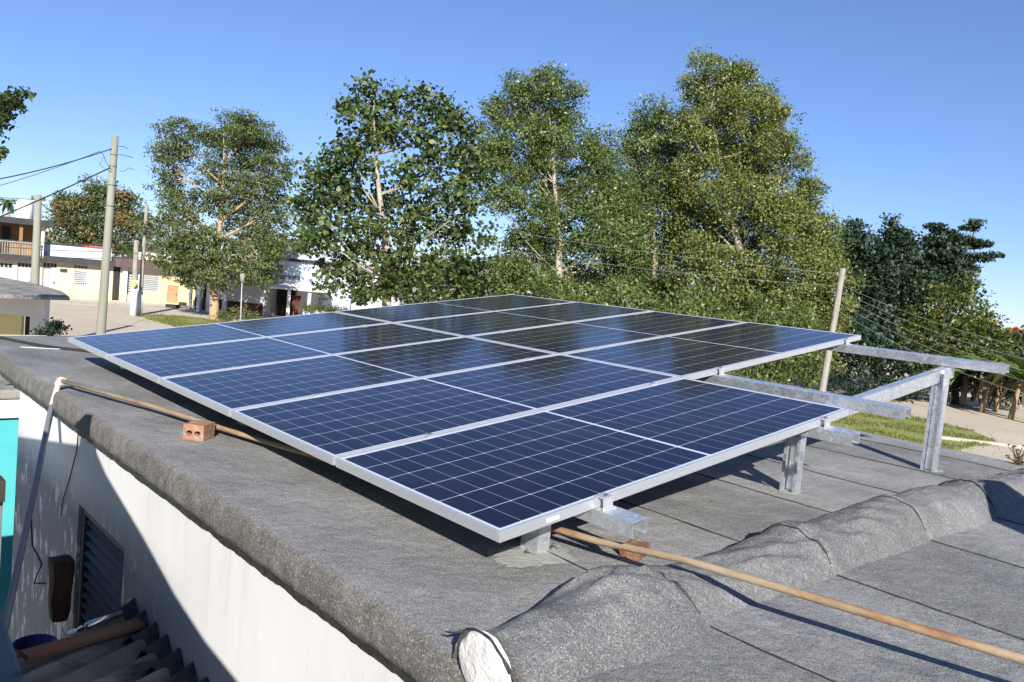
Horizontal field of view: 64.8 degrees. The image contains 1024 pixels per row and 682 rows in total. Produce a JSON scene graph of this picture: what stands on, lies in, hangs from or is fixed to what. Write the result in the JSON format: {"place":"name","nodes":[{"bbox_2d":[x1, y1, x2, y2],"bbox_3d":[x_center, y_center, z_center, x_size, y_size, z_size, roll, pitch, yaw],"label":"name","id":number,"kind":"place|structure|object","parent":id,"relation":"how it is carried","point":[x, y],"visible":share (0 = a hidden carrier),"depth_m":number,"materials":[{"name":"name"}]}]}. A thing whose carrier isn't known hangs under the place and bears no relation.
{"place":"outdoors","nodes":[
{"label":"outdoors","id":0,"kind":"place"},
{"bbox_2d":[0,475,5,556],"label":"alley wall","id":1,"kind":"structure","parent":0,"point":[2,488],"depth_m":6.08,"materials":[{"name":"paint"}]},
{"bbox_2d":[0,610,24,681],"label":"neighbour roof","id":2,"kind":"structure","parent":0,"point":[10,670],"depth_m":1.75,"materials":[{"name":"concrete"}]},
{"bbox_2d":[0,334,46,615],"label":"turquoise house","id":3,"kind":"structure","parent":0,"point":[9,405],"depth_m":7.70,"materials":[{"name":"paint"}]},
{"bbox_2d":[0,216,52,284],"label":"building","id":4,"kind":"structure","parent":0,"point":[17,266],"depth_m":60.78,"materials":[{"name":"beige paint"}]},
{"bbox_2d":[1,226,10,253],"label":"balcony door","id":5,"kind":"structure","parent":4,"relation":"in","point":[6,230],"depth_m":61.38,"materials":[{"name":"brown wood"}]},
{"bbox_2d":[0,262,12,278],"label":"door","id":6,"kind":"structure","parent":4,"relation":"in","point":[5,268],"depth_m":60.33,"materials":[{"name":"metal"}]},
{"bbox_2d":[17,262,30,281],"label":"door","id":7,"kind":"structure","parent":4,"relation":"in","point":[24,269],"depth_m":60.98,"materials":[{"name":"metal"}]},
{"bbox_2d":[15,199,33,218],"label":"water tank","id":8,"kind":"object","parent":4,"relation":"on","point":[26,212],"visible":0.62,"depth_m":66.99,"materials":[{"name":"white plastic"}]},
{"bbox_2d":[0,277,69,334],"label":"porch house","id":9,"kind":"structure","parent":0,"point":[21,300],"depth_m":24.83,"materials":[{"name":"white paint"}]},
{"bbox_2d":[25,316,29,334],"bbox_3d":[-15.787,0.053,26.352,0.239,2.452,0.100,5,4,0],"label":"dark doorway","id":10,"kind":"structure","parent":9,"relation":"in","point":[27,319],"depth_m":26.26,"materials":[{"name":"black"}]},
{"bbox_2d":[42,242,115,300],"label":"cream house","id":11,"kind":"structure","parent":0,"point":[77,275],"depth_m":62.89,"materials":[{"name":"paint"}]},
{"bbox_2d":[42,262,56,288],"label":"door","id":12,"kind":"structure","parent":11,"relation":"in","point":[49,269],"depth_m":61.93,"materials":[{"name":"metal"}]},
{"bbox_2d":[73,269,86,286],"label":"window","id":13,"kind":"structure","parent":11,"relation":"in","point":[80,275],"depth_m":63.12,"materials":[{"name":"white paint"}]},
{"bbox_2d":[111,251,194,305],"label":"yellow house","id":14,"kind":"structure","parent":0,"point":[157,289],"depth_m":65.93,"materials":[{"name":"paint"}]},
{"bbox_2d":[127,271,139,294],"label":"window","id":15,"kind":"structure","parent":14,"relation":"in","point":[129,278],"depth_m":65.12,"materials":[{"name":"white paint"}]},
{"bbox_2d":[143,274,159,292],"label":"window","id":16,"kind":"structure","parent":14,"relation":"in","point":[151,282],"depth_m":66.03,"materials":[{"name":"white paint"}]},
{"bbox_2d":[167,285,178,302],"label":"door","id":17,"kind":"structure","parent":14,"relation":"in","point":[172,291],"depth_m":66.99,"materials":[{"name":"wood"}]},
{"bbox_2d":[51,300,279,315],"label":"pavement","id":18,"kind":"structure","parent":0,"point":[121,305],"depth_m":60.75,"materials":[{"name":"concrete"}]},
{"bbox_2d":[0,0,1023,328],"label":"sky","id":19,"kind":"structure","parent":0,"point":[914,109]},
{"bbox_2d":[24,235,1023,462],"bbox_3d":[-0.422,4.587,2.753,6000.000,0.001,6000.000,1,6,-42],"label":"ground","id":20,"kind":"structure","parent":0,"point":[998,425],"depth_m":45.32,"materials":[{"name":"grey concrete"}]},
{"bbox_2d":[0,198,16,216],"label":"palm tree","id":21,"kind":"object","parent":20,"relation":"on","point":[8,205],"visible":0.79,"depth_m":91.83,"materials":[{"name":"green plant"}]},
{"bbox_2d":[0,86,36,162],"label":"overhanging tree","id":22,"kind":"object","parent":20,"relation":"on","point":[10,102],"visible":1,"depth_m":14.98,"materials":[{"name":"green plant"}]},
{"bbox_2d":[30,195,45,284],"bbox_3d":[-20.075,-2.936,34.016,0.506,6.430,1.012,1,6,-42],"label":"utility pole","id":23,"kind":"object","parent":20,"relation":"on","point":[35,263],"visible":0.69,"depth_m":33.88,"materials":[{"name":"concrete"}]},
{"bbox_2d":[42,204,142,254],"bbox_3d":[-22.325,-5.849,43.999,0.036,2.108,20.446,4,5,-13],"label":"overhead wire","id":24,"kind":"object","parent":23,"relation":"hanging from","point":[81,231],"visible":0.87,"depth_m":39.66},
{"bbox_2d":[29,317,72,335],"bbox_3d":[-13.785,0.518,24.018,1.066,2.495,0.979,1,6,-42],"label":"dark bush","id":25,"kind":"object","parent":20,"relation":"on","point":[52,328],"visible":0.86,"depth_m":23.91,"materials":[{"name":"green plant"}]},
{"bbox_2d":[42,173,163,257],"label":"mango tree","id":26,"kind":"object","parent":20,"relation":"on","point":[67,207],"visible":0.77,"depth_m":82.42,"materials":[{"name":"green plant"}]},
{"bbox_2d":[17,598,208,681],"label":"lean to roof","id":27,"kind":"object","parent":20,"relation":"on","point":[146,654],"visible":0.69,"depth_m":3.45,"materials":[{"name":"grey metal"}]},
{"bbox_2d":[20,618,145,661],"bbox_3d":[-1.876,1.310,3.550,0.080,0.022,0.500,9,6,38],"label":"plank","id":28,"kind":"object","parent":27,"relation":"on","point":[71,642],"visible":0.95,"depth_m":3.52,"materials":[{"name":"wood"}]},
{"bbox_2d":[64,610,123,635],"bbox_3d":[-1.905,1.288,3.682,0.035,0.034,0.285,8,5,26],"label":"caulking gun","id":29,"kind":"object","parent":27,"relation":"on","point":[88,625],"visible":1,"depth_m":3.69,"materials":[{"name":"metal"}]},
{"bbox_2d":[96,135,133,334],"bbox_3d":[-14.953,-3.280,30.089,0.968,8.680,1.018,1,6,-42],"label":"utility pole","id":30,"kind":"object","parent":20,"relation":"on","point":[104,280],"visible":0.89,"depth_m":29.88,"materials":[{"name":"concrete"}]},
{"bbox_2d":[0,151,98,185],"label":"overhead wire","id":31,"kind":"object","parent":30,"relation":"attached to","point":[44,171],"visible":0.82,"depth_m":28.70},
{"bbox_2d":[0,168,109,216],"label":"overhead wire","id":32,"kind":"object","parent":30,"relation":"attached to","point":[54,193],"visible":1,"depth_m":28.43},
{"bbox_2d":[0,149,110,178],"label":"overhead wire","id":33,"kind":"object","parent":30,"relation":"attached to","point":[53,166],"visible":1,"depth_m":27.87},
{"bbox_2d":[121,166,829,285],"bbox_3d":[-1.727,-4.210,29.002,26.635,2.057,0.007,6,4,5],"label":"overhead wire","id":34,"kind":"object","parent":30,"relation":"hanging from","point":[485,246],"visible":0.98,"depth_m":28.94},
{"bbox_2d":[120,149,838,273],"bbox_3d":[-1.665,-4.758,29.000,26.683,2.169,0.007,6,4,5],"label":"overhead wire","id":35,"kind":"object","parent":30,"relation":"attached to","point":[496,229],"visible":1,"depth_m":28.92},
{"bbox_2d":[118,242,148,257],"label":"banana plant","id":36,"kind":"object","parent":20,"relation":"on","point":[126,248],"visible":0.5,"depth_m":79.40,"materials":[{"name":"green plant"}]},
{"bbox_2d":[129,240,138,315],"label":"utility pole","id":37,"kind":"object","parent":20,"relation":"on","point":[134,296],"visible":0.98,"depth_m":52.85,"materials":[{"name":"white paint"}]},
{"bbox_2d":[137,204,147,314],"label":"utility pole","id":38,"kind":"object","parent":20,"relation":"on","point":[140,295],"visible":0.89,"depth_m":53.89,"materials":[{"name":"white paint"}]},
{"bbox_2d":[0,246,132,251],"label":"overhead wire","id":39,"kind":"object","parent":38,"relation":"attached to","point":[68,250],"visible":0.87,"depth_m":52.85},
{"bbox_2d":[0,253,140,258],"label":"overhead wire","id":40,"kind":"object","parent":38,"relation":"attached to","point":[62,257],"visible":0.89,"depth_m":52.75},
{"bbox_2d":[1,239,141,244],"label":"overhead wire","id":41,"kind":"object","parent":38,"relation":"attached to","point":[77,244],"visible":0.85,"depth_m":53.04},
{"bbox_2d":[137,313,224,326],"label":"grass","id":42,"kind":"structure","parent":20,"relation":"on","point":[170,319],"depth_m":52.50,"materials":[{"name":"green plant"}]},
{"bbox_2d":[126,106,301,319],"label":"shade tree","id":43,"kind":"object","parent":20,"relation":"on","point":[244,133],"visible":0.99,"depth_m":55.12,"materials":[{"name":"green plant"}]},
{"bbox_2d":[183,274,276,315],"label":"porch house","id":44,"kind":"structure","parent":20,"relation":"on","point":[260,300],"depth_m":63.58,"materials":[{"name":"white paint"}]},
{"bbox_2d":[212,304,263,321],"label":"hedge","id":45,"kind":"object","parent":20,"relation":"on","point":[246,314],"visible":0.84,"depth_m":54.05,"materials":[{"name":"green plant"}]},
{"bbox_2d":[240,273,244,320],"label":"street lamp","id":46,"kind":"object","parent":20,"relation":"on","point":[242,277],"visible":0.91,"depth_m":51.96,"materials":[{"name":"metal"}]},
{"bbox_2d":[274,230,316,258],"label":"distant tree","id":47,"kind":"object","parent":20,"relation":"on","point":[292,244],"visible":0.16,"depth_m":104.42,"materials":[{"name":"green plant"}]},
{"bbox_2d":[264,258,330,317],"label":"veranda building","id":48,"kind":"structure","parent":20,"relation":"on","point":[294,287],"depth_m":63.93,"materials":[{"name":"white paint"}]},
{"bbox_2d":[300,301,313,313],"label":"hedge","id":49,"kind":"object","parent":20,"relation":"on","point":[306,309],"visible":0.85,"depth_m":62.05,"materials":[{"name":"green plant"}]},
{"bbox_2d":[310,303,348,312],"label":"hedge","id":50,"kind":"object","parent":20,"relation":"on","point":[320,309],"visible":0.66,"depth_m":59.86,"materials":[{"name":"green plant"}]},
{"bbox_2d":[318,265,398,312],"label":"white hall","id":51,"kind":"structure","parent":20,"relation":"on","point":[338,301],"depth_m":66.38,"materials":[{"name":"paint"}]},
{"bbox_2d":[283,249,295,258],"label":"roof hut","id":52,"kind":"object","parent":51,"relation":"on","point":[291,255],"visible":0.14,"depth_m":71.55,"materials":[{"name":"white paint"}]},
{"bbox_2d":[287,67,502,306],"bbox_3d":[-4.439,-3.887,30.361,8.163,12.084,4.548,5,4,-4],"label":"broadleaf tree","id":53,"kind":"object","parent":20,"relation":"on","point":[391,283],"visible":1,"depth_m":29.79,"materials":[{"name":"green plant"}]},
{"bbox_2d":[399,247,486,304],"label":"tree","id":54,"kind":"object","parent":20,"relation":"on","point":[424,299],"visible":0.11,"depth_m":95.25,"materials":[{"name":"green plant"}]},
{"bbox_2d":[467,255,516,297],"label":"shrub","id":55,"kind":"object","parent":20,"relation":"on","point":[483,294],"visible":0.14,"depth_m":43.59,"materials":[{"name":"green plant"}]},
{"bbox_2d":[470,256,535,296],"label":"tree","id":56,"kind":"object","parent":20,"relation":"on","point":[486,292],"visible":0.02,"depth_m":86.88,"materials":[{"name":"green plant"}]},
{"bbox_2d":[0,336,1023,681],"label":"flat roof building","id":57,"kind":"structure","parent":20,"relation":"on","point":[222,556],"depth_m":3.05,"materials":[{"name":"white paint"}]},
{"bbox_2d":[30,520,45,583],"bbox_3d":[-3.057,1.343,5.195,0.012,0.486,0.485,1,6,-42],"label":"cable","id":58,"kind":"object","parent":57,"relation":"attached to","point":[36,553],"depth_m":5.21,"materials":[{"name":"black rubber"}]},
{"bbox_2d":[0,336,90,352],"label":"roof cable","id":59,"kind":"object","parent":57,"relation":"on","point":[41,345],"visible":0.7,"depth_m":6.80,"materials":[{"name":"black rubber"}]},
{"bbox_2d":[46,555,73,623],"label":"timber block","id":60,"kind":"structure","parent":57,"relation":"attached to","point":[59,586],"depth_m":4.51,"materials":[{"name":"brown wood"}]},
{"bbox_2d":[60,434,78,515],"bbox_3d":[-2.622,0.778,4.779,0.008,0.611,0.286,1,6,-42],"label":"wall cable","id":61,"kind":"object","parent":57,"relation":"attached to","point":[70,474],"depth_m":4.75,"materials":[{"name":"black rubber"}]},
{"bbox_2d":[75,508,123,633],"bbox_3d":[-2.229,1.489,4.427,0.070,1.000,0.836,1,6,-42],"label":"window","id":62,"kind":"structure","parent":57,"relation":"in","point":[101,562],"depth_m":4.50,"materials":[{"name":"grey paint"}]},
{"bbox_2d":[183,420,214,440],"bbox_3d":[-1.583,0.453,4.082,0.106,0.078,0.120,6,4,5],"label":"hollow brick","id":63,"kind":"object","parent":57,"relation":"on","point":[197,430],"visible":1,"depth_m":4.03,"materials":[{"name":"brick"}]},
{"bbox_2d":[3,377,1023,664],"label":"water pipe","id":64,"kind":"object","parent":57,"relation":"on","point":[865,613],"visible":0.88,"depth_m":2.67,"materials":[{"name":"brown plastic"}]},
{"bbox_2d":[119,303,1009,553],"bbox_3d":[0.054,0.166,5.749,3.997,0.809,5.165,1,6,-42],"label":"solar mounting frame","id":65,"kind":"object","parent":57,"relation":"on","point":[608,515],"visible":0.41,"depth_m":4.51,"materials":[{"name":"metal"}]},
{"bbox_2d":[68,312,390,359],"bbox_3d":[-2.195,-0.075,6.488,2.255,0.036,0.982,-8,13,-41],"label":"solar module","id":66,"kind":"object","parent":65,"relation":"attached to","point":[103,345],"visible":0.89,"depth_m":6.33,"materials":[{"name":"glass"}]},
{"bbox_2d":[107,323,464,383],"bbox_3d":[-1.528,0.047,5.753,2.255,0.037,0.982,-8,13,-41],"label":"solar module","id":67,"kind":"object","parent":65,"relation":"attached to","point":[154,365],"visible":0.88,"depth_m":5.58,"materials":[{"name":"glass"}]},
{"bbox_2d":[159,337,555,416],"bbox_3d":[-0.861,0.168,5.019,2.255,0.038,0.982,-8,13,-41],"label":"solar module","id":68,"kind":"object","parent":65,"relation":"attached to","point":[226,392],"visible":0.85,"depth_m":4.81,"materials":[{"name":"glass"}]},
{"bbox_2d":[335,294,573,322],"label":"solar module","id":69,"kind":"object","parent":65,"relation":"attached to","point":[409,312],"visible":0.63,"depth_m":7.90,"materials":[{"name":"glass"}]},
{"bbox_2d":[231,354,679,465],"bbox_3d":[-0.193,0.289,4.284,2.255,0.036,0.982,-9,13,-41],"label":"solar module","id":70,"kind":"object","parent":65,"relation":"attached to","point":[329,428],"visible":0.85,"depth_m":4.04,"materials":[{"name":"glass"}]},
{"bbox_2d":[395,302,651,336],"bbox_3d":[0.164,-0.205,7.248,2.255,0.035,0.982,-9,13,-41],"label":"solar module","id":71,"kind":"object","parent":65,"relation":"attached to","point":[466,325],"visible":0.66,"depth_m":7.12,"materials":[{"name":"glass"}]},
{"bbox_2d":[335,377,848,542],"bbox_3d":[0.475,0.412,3.549,2.255,0.035,0.983,-9,13,-41],"label":"solar module","id":72,"kind":"object","parent":65,"relation":"attached to","point":[500,481],"visible":1,"depth_m":3.25,"materials":[{"name":"glass"}]},
{"bbox_2d":[468,311,743,353],"bbox_3d":[0.831,-0.082,6.514,2.255,0.036,0.982,-8,13,-41],"label":"solar module","id":73,"kind":"object","parent":65,"relation":"attached to","point":[565,338],"visible":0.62,"depth_m":6.38,"materials":[{"name":"glass"}]},
{"bbox_2d":[563,322,860,379],"bbox_3d":[1.498,0.039,5.779,2.255,0.035,0.982,-9,13,-41],"label":"solar module","id":74,"kind":"object","parent":65,"relation":"attached to","point":[698,354],"visible":0.8,"depth_m":5.60,"materials":[{"name":"glass"}]},
{"bbox_2d":[617,538,648,559],"bbox_3d":[0.443,0.760,2.941,0.093,0.048,0.104,8,5,27],"label":"broken brick","id":75,"kind":"object","parent":57,"relation":"on","point":[629,555],"visible":0.59,"depth_m":2.92,"materials":[{"name":"brick"}]},
{"bbox_2d":[490,264,599,303],"bbox_3d":[0.997,0.021,29.044,4.395,5.518,4.479,6,4,4],"label":"shrub","id":76,"kind":"object","parent":20,"relation":"on","point":[547,287],"visible":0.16,"depth_m":28.30,"materials":[{"name":"green plant"}]},
{"bbox_2d":[469,60,659,306],"bbox_3d":[1.811,-4.484,33.170,8.298,14.032,5.162,7,5,14],"label":"tall tree","id":77,"kind":"object","parent":20,"relation":"on","point":[538,134],"visible":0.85,"depth_m":32.56,"materials":[{"name":"green plant"}]},
{"bbox_2d":[578,274,676,311],"bbox_3d":[4.348,0.352,29.076,4.825,5.511,4.221,1,6,-42],"label":"shrub","id":78,"kind":"object","parent":20,"relation":"on","point":[646,297],"visible":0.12,"depth_m":29.73,"materials":[{"name":"green plant"}]},
{"bbox_2d":[598,90,699,311],"bbox_3d":[5.908,-4.030,35.485,5.242,13.558,4.923,1,6,-42],"label":"tall tree","id":79,"kind":"object","parent":20,"relation":"on","point":[645,135],"visible":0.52,"depth_m":34.59,"materials":[{"name":"green plant"}]},
{"bbox_2d":[620,274,702,316],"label":"tree","id":80,"kind":"object","parent":20,"relation":"on","point":[672,302],"visible":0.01,"depth_m":85.73,"materials":[{"name":"green plant"}]},
{"bbox_2d":[649,283,754,374],"bbox_3d":[6.030,0.593,28.720,4.857,5.414,3.569,8,5,27],"label":"shrub","id":81,"kind":"object","parent":20,"relation":"on","point":[682,305],"visible":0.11,"depth_m":28.44,"materials":[{"name":"green plant"}]},
{"bbox_2d":[832,212,941,385],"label":"tree","id":82,"kind":"object","parent":20,"relation":"on","point":[889,261],"visible":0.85,"depth_m":49.09,"materials":[{"name":"green plant"}]},
{"bbox_2d":[895,360,930,401],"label":"banana plant","id":83,"kind":"object","parent":20,"relation":"on","point":[916,397],"visible":0.08,"depth_m":46.83,"materials":[{"name":"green plant"}]},
{"bbox_2d":[803,310,1023,407],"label":"thicket","id":84,"kind":"object","parent":20,"relation":"on","point":[874,366],"visible":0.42,"depth_m":45.73,"materials":[{"name":"green plant"}]},
{"bbox_2d":[890,303,971,353],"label":"tree","id":85,"kind":"object","parent":20,"relation":"on","point":[926,325],"visible":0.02,"depth_m":83.25,"materials":[{"name":"green plant"}]},
{"bbox_2d":[882,270,1021,404],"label":"tree","id":86,"kind":"object","parent":20,"relation":"on","point":[963,302],"visible":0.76,"depth_m":46.73,"materials":[{"name":"green plant"}]},
{"bbox_2d":[916,218,1005,348],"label":"dark conifer","id":87,"kind":"object","parent":20,"relation":"on","point":[942,251],"visible":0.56,"depth_m":51.75,"materials":[{"name":"green plant"}]},
{"bbox_2d":[947,355,987,406],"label":"banana plant","id":88,"kind":"object","parent":20,"relation":"on","point":[963,391],"visible":0.38,"depth_m":45.22,"materials":[{"name":"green plant"}]},
{"bbox_2d":[951,303,1008,359],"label":"tree","id":89,"kind":"object","parent":20,"relation":"on","point":[998,321],"visible":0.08,"depth_m":87.32,"materials":[{"name":"green plant"}]},
{"bbox_2d":[942,436,1023,448],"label":"kerb","id":90,"kind":"structure","parent":20,"relation":"on","point":[979,441],"depth_m":32.51,"materials":[{"name":"concrete"}]},
{"bbox_2d":[962,348,1012,400],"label":"banana plant","id":91,"kind":"object","parent":20,"relation":"on","point":[974,393],"visible":0.19,"depth_m":49.81,"materials":[{"name":"green plant"}]},
{"bbox_2d":[956,353,1023,412],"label":"banana plant","id":92,"kind":"object","parent":20,"relation":"on","point":[984,384],"visible":0.44,"depth_m":43.79,"materials":[{"name":"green plant"}]},
{"bbox_2d":[972,357,1019,411],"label":"banana plant","id":93,"kind":"object","parent":20,"relation":"on","point":[1013,386],"visible":0.33,"depth_m":44.73,"materials":[{"name":"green plant"}]},
{"bbox_2d":[988,354,1023,419],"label":"banana plant","id":94,"kind":"object","parent":20,"relation":"on","point":[1012,411],"visible":0.66,"depth_m":41.83,"materials":[{"name":"green plant"}]},
{"bbox_2d":[988,353,1023,403],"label":"banana plant","id":95,"kind":"object","parent":20,"relation":"on","point":[1019,361],"visible":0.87,"depth_m":41.13,"materials":[{"name":"green plant"}]},
{"bbox_2d":[996,328,1023,398],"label":"leafy bush","id":96,"kind":"object","parent":20,"relation":"on","point":[1018,343],"visible":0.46,"depth_m":51.64,"materials":[{"name":"green plant"}]},
{"bbox_2d":[1005,444,1023,465],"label":"dry plant","id":97,"kind":"object","parent":20,"relation":"on","point":[1019,461],"visible":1,"depth_m":6.00,"materials":[{"name":"beige plant"}]},
{"bbox_3d":[-2.805,3.067,4.599,0.420,2.281,0.440,1,6,-42],"label":"shelf","id":98,"kind":"object","parent":20,"relation":"on","visible":0},
{"bbox_2d":[12,634,56,658],"bbox_3d":[-2.677,1.808,4.509,0.226,0.252,0.226,1,6,-42],"label":"blue tub","id":99,"kind":"object","parent":98,"relation":"on","point":[25,642],"visible":0.37,"depth_m":4.57,"materials":[{"name":"plastic"}]},
{"bbox_2d":[830,412,1011,451],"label":"lawn","id":100,"kind":"structure","parent":0,"point":[903,432],"depth_m":34.42,"materials":[{"name":"green plant"}]},
{"bbox_2d":[651,42,865,379],"bbox_3d":[9.950,-4.267,32.815,8.208,15.238,5.895,8,5,29],"label":"tall tree","id":101,"kind":"object","parent":100,"relation":"on","point":[721,152],"visible":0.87,"depth_m":32.36,"materials":[{"name":"green plant"}]},
{"bbox_2d":[710,292,834,385],"bbox_3d":[8.988,0.952,28.491,5.535,5.280,3.843,1,6,-42],"label":"shrub","id":102,"kind":"object","parent":100,"relation":"on","point":[785,378],"visible":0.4,"depth_m":28.66,"materials":[{"name":"green plant"}]},
{"bbox_2d":[745,360,829,389],"bbox_3d":[11.671,1.559,35.978,3.875,3.466,3.498,1,6,-42],"label":"shrub","id":103,"kind":"object","parent":100,"relation":"on","point":[806,384],"visible":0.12,"depth_m":35.74,"materials":[{"name":"green plant"}]},
{"bbox_2d":[818,268,847,391],"bbox_3d":[10.954,0.580,28.013,0.959,6.274,0.447,1,6,-42],"label":"utility pole","id":104,"kind":"object","parent":100,"relation":"on","point":[838,293],"visible":0.65,"depth_m":27.91,"materials":[{"name":"concrete"}]},
{"bbox_2d":[839,311,1023,393],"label":"overhead wire","id":105,"kind":"object","parent":104,"relation":"attached to","point":[912,351],"visible":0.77,"depth_m":26.23,"materials":[{"name":"grey metal"}]},
{"bbox_2d":[842,291,1022,358],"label":"overhead wire","id":106,"kind":"object","parent":104,"relation":"attached to","point":[931,330],"visible":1,"depth_m":25.80,"materials":[{"name":"grey metal"}]},
{"bbox_2d":[844,286,1020,346],"bbox_3d":[14.192,-0.608,25.000,0.010,1.702,8.472,1,6,-43],"label":"overhead wire","id":107,"kind":"object","parent":104,"relation":"attached to","point":[930,320],"visible":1,"depth_m":25.87,"materials":[{"name":"grey metal"}]},
{"bbox_2d":[842,305,1022,380],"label":"overhead wire","id":108,"kind":"object","parent":104,"relation":"attached to","point":[918,343],"visible":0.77,"depth_m":26.14,"materials":[{"name":"grey metal"}]},
{"bbox_2d":[842,297,1023,370],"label":"overhead wire","id":109,"kind":"object","parent":104,"relation":"attached to","point":[930,339],"visible":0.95,"depth_m":25.86,"materials":[{"name":"grey metal"}]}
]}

